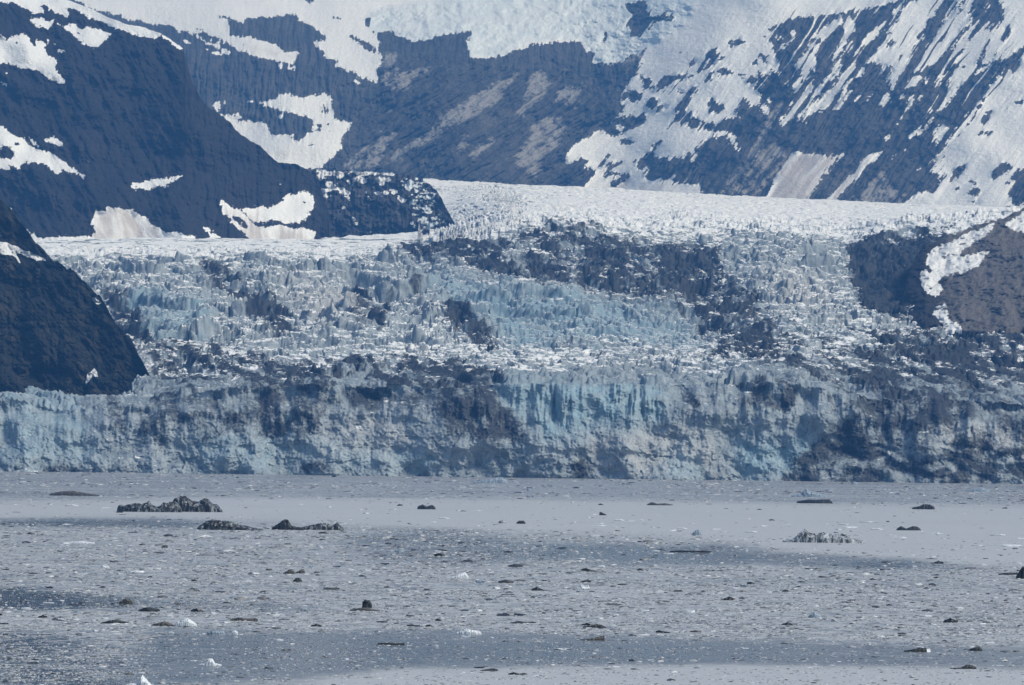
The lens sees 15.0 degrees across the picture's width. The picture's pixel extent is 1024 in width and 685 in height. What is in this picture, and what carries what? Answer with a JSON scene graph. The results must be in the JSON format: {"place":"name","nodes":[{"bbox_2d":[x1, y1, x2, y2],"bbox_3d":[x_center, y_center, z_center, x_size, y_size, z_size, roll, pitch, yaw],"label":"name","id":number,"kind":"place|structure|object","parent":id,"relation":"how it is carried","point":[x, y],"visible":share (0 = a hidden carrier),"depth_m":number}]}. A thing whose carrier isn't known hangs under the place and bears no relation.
{"place":"outdoors","nodes":[
{"label":"outdoors","id":0,"kind":"place"},
{"bbox_2d":[0,199,149,395],"bbox_3d":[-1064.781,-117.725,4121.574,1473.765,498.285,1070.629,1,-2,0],"label":"rock headland","id":1,"kind":"structure","parent":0,"point":[60,329],"depth_m":3817.01},
{"bbox_2d":[0,0,331,240],"bbox_3d":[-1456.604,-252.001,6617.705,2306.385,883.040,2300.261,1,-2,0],"label":"mountain","id":2,"kind":"structure","parent":0,"point":[110,128],"depth_m":6485.30},
{"bbox_2d":[307,168,454,236],"bbox_3d":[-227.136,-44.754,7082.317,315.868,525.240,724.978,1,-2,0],"label":"rock step","id":3,"kind":"object","parent":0,"point":[358,203],"visible":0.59,"depth_m":6852.35},
{"bbox_2d":[0,178,1023,483],"bbox_3d":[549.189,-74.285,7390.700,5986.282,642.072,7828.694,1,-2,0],"label":"glacier","id":4,"kind":"object","parent":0,"point":[504,330],"visible":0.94,"depth_m":3946.80},
{"bbox_2d":[0,471,1023,684],"bbox_3d":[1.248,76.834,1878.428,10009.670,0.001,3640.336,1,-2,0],"label":"water","id":5,"kind":"structure","parent":0,"point":[972,526],"depth_m":763.04},
{"bbox_2d":[49,491,103,495],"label":"iceberg","id":6,"kind":"object","parent":5,"relation":"on","point":[68,493],"visible":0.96,"depth_m":1884.32},
{"bbox_2d":[64,541,94,543],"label":"ice slab","id":7,"kind":"structure","parent":5,"relation":"on","point":[79,542],"depth_m":977.16},
{"bbox_2d":[101,620,126,623],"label":"ice slab","id":8,"kind":"structure","parent":5,"relation":"on","point":[116,621],"depth_m":544.38},
{"bbox_2d":[119,598,133,603],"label":"iceberg","id":9,"kind":"object","parent":5,"relation":"on","point":[126,601],"visible":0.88,"depth_m":611.88},
{"bbox_2d":[126,675,151,684],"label":"iceberg","id":10,"kind":"object","parent":5,"relation":"on","point":[143,680],"visible":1,"depth_m":399.41},
{"bbox_2d":[117,501,182,511],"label":"iceberg","id":11,"kind":"object","parent":5,"relation":"on","point":[147,506],"visible":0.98,"depth_m":1456.47},
{"bbox_2d":[152,621,173,625],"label":"ice slab","id":12,"kind":"structure","parent":5,"relation":"on","point":[164,623],"depth_m":538.63},
{"bbox_2d":[174,618,196,625],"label":"iceberg","id":13,"kind":"object","parent":5,"relation":"on","point":[186,622],"visible":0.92,"depth_m":539.36},
{"bbox_2d":[190,608,202,611],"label":"ice chunk","id":14,"kind":"object","parent":5,"relation":"on","point":[196,610],"visible":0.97,"depth_m":585.86},
{"bbox_2d":[173,494,222,511],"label":"iceberg","id":15,"kind":"object","parent":5,"relation":"on","point":[185,503],"visible":0.9,"depth_m":1470.60},
{"bbox_2d":[199,658,221,665],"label":"iceberg","id":16,"kind":"object","parent":5,"relation":"on","point":[210,662],"visible":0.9,"depth_m":442.00},
{"bbox_2d":[207,631,224,634],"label":"ice slab","id":17,"kind":"structure","parent":5,"relation":"on","point":[215,632],"depth_m":515.06},
{"bbox_2d":[197,519,263,529],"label":"iceberg","id":18,"kind":"object","parent":5,"relation":"on","point":[212,524],"visible":0.98,"depth_m":1160.17},
{"bbox_2d":[230,617,257,620],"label":"ice slab","id":19,"kind":"structure","parent":5,"relation":"on","point":[244,619],"depth_m":557.40},
{"bbox_2d":[272,519,303,529],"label":"iceberg","id":20,"kind":"object","parent":5,"relation":"on","point":[284,524],"visible":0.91,"depth_m":1172.45},
{"bbox_2d":[283,569,294,573],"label":"iceberg","id":21,"kind":"object","parent":5,"relation":"on","point":[290,571],"visible":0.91,"depth_m":766.64},
{"bbox_2d":[293,578,301,581],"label":"iceberg","id":22,"kind":"object","parent":5,"relation":"on","point":[297,580],"visible":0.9,"depth_m":721.83},
{"bbox_2d":[300,523,343,529],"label":"iceberg","id":23,"kind":"object","parent":5,"relation":"on","point":[326,526],"visible":0.93,"depth_m":1177.60},
{"bbox_2d":[350,608,379,610],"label":"ice slab","id":24,"kind":"structure","parent":5,"relation":"on","point":[360,609],"depth_m":596.42},
{"bbox_2d":[362,600,371,607],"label":"iceberg","id":25,"kind":"object","parent":5,"relation":"on","point":[366,604],"visible":0.87,"depth_m":608.31},
{"bbox_2d":[378,643,403,644],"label":"ice slab","id":26,"kind":"structure","parent":5,"relation":"on","point":[391,643],"depth_m":494.70},
{"bbox_2d":[417,504,435,508],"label":"iceberg","id":27,"kind":"object","parent":5,"relation":"on","point":[422,506],"visible":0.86,"depth_m":1604.38},
{"bbox_2d":[447,572,467,578],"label":"iceberg","id":28,"kind":"object","parent":5,"relation":"on","point":[464,575],"visible":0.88,"depth_m":752.01},
{"bbox_2d":[457,628,481,634],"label":"iceberg","id":29,"kind":"object","parent":5,"relation":"on","point":[466,631],"visible":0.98,"depth_m":524.95},
{"bbox_2d":[480,668,497,670],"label":"ice slab","id":30,"kind":"structure","parent":5,"relation":"on","point":[493,669],"depth_m":439.37},
{"bbox_2d":[473,477,507,482],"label":"iceberg","id":31,"kind":"object","parent":5,"relation":"on","point":[500,480],"visible":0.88,"depth_m":2875.12},
{"bbox_2d":[0,471,1023,684],"bbox_3d":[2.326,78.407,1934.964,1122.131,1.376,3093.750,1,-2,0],"label":"brash ice","id":32,"kind":"structure","parent":5,"relation":"on","point":[152,611],"depth_m":673.05},
{"bbox_2d":[508,672,526,674],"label":"ice slab","id":33,"kind":"structure","parent":5,"relation":"on","point":[514,673],"depth_m":432.27},
{"bbox_2d":[580,635,604,640],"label":"ice slab","id":34,"kind":"structure","parent":5,"relation":"on","point":[601,638],"depth_m":512.85},
{"bbox_2d":[583,624,605,627],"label":"ice slab","id":35,"kind":"structure","parent":5,"relation":"on","point":[597,626],"depth_m":549.23},
{"bbox_2d":[647,502,671,504],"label":"iceberg","id":36,"kind":"object","parent":5,"relation":"on","point":[652,503],"visible":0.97,"depth_m":1811.10},
{"bbox_2d":[670,550,711,552],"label":"ice slab","id":37,"kind":"structure","parent":5,"relation":"on","point":[704,551],"depth_m":969.48},
{"bbox_2d":[692,530,701,534],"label":"iceberg","id":38,"kind":"object","parent":5,"relation":"on","point":[697,532],"visible":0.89,"depth_m":1168.82},
{"bbox_2d":[723,596,734,599],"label":"ice chunk","id":39,"kind":"object","parent":5,"relation":"on","point":[729,598],"visible":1,"depth_m":658.14},
{"bbox_2d":[791,489,829,496],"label":"iceberg","id":40,"kind":"object","parent":5,"relation":"on","point":[806,493],"visible":0.96,"depth_m":2244.41},
{"bbox_2d":[797,499,832,503],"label":"iceberg","id":41,"kind":"object","parent":5,"relation":"on","point":[827,501],"visible":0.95,"depth_m":1953.71},
{"bbox_2d":[808,611,821,617],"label":"iceberg","id":42,"kind":"object","parent":5,"relation":"on","point":[814,614],"visible":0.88,"depth_m":591.96},
{"bbox_2d":[783,529,864,542],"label":"iceberg","id":43,"kind":"object","parent":5,"relation":"on","point":[804,535],"visible":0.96,"depth_m":1093.00},
{"bbox_2d":[896,526,920,529],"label":"iceberg","id":44,"kind":"object","parent":5,"relation":"on","point":[910,528],"visible":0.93,"depth_m":1286.55},
{"bbox_2d":[904,647,926,651],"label":"ice slab","id":45,"kind":"structure","parent":5,"relation":"on","point":[920,649],"depth_m":493.56},
{"bbox_2d":[912,504,934,508],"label":"iceberg","id":46,"kind":"object","parent":5,"relation":"on","point":[926,506],"visible":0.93,"depth_m":1788.29},
{"bbox_2d":[943,618,957,622],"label":"ice chunk","id":47,"kind":"object","parent":5,"relation":"on","point":[949,620],"visible":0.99,"depth_m":581.22},
{"bbox_2d":[950,664,975,668],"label":"ice slab","id":48,"kind":"structure","parent":5,"relation":"on","point":[969,666],"depth_m":455.59},
{"bbox_2d":[968,647,981,650],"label":"iceberg","id":49,"kind":"object","parent":5,"relation":"on","point":[976,649],"visible":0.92,"depth_m":498.00},
{"bbox_2d":[966,488,989,491],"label":"iceberg","id":50,"kind":"object","parent":5,"relation":"on","point":[979,490],"visible":0.9,"depth_m":2688.03},
{"bbox_2d":[998,572,1017,574],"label":"ice slab","id":51,"kind":"structure","parent":5,"relation":"on","point":[1013,573],"depth_m":818.56},
{"bbox_2d":[1002,544,1021,545],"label":"ice floe","id":52,"kind":"object","parent":5,"relation":"on","point":[1010,545],"visible":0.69,"depth_m":1077.33},
{"bbox_2d":[1016,566,1023,578],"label":"iceberg","id":53,"kind":"object","parent":5,"relation":"on","point":[1020,574],"visible":0.83,"depth_m":793.04},
{"bbox_2d":[69,0,1023,207],"bbox_3d":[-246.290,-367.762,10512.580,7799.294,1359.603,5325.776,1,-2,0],"label":"back mountain","id":54,"kind":"structure","parent":0,"point":[907,101],"depth_m":9449.32},
{"bbox_2d":[901,208,1023,337],"bbox_3d":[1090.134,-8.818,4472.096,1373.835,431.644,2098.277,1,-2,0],"label":"rock shoulder","id":55,"kind":"object","parent":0,"point":[972,279],"visible":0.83,"depth_m":4377.46}
]}

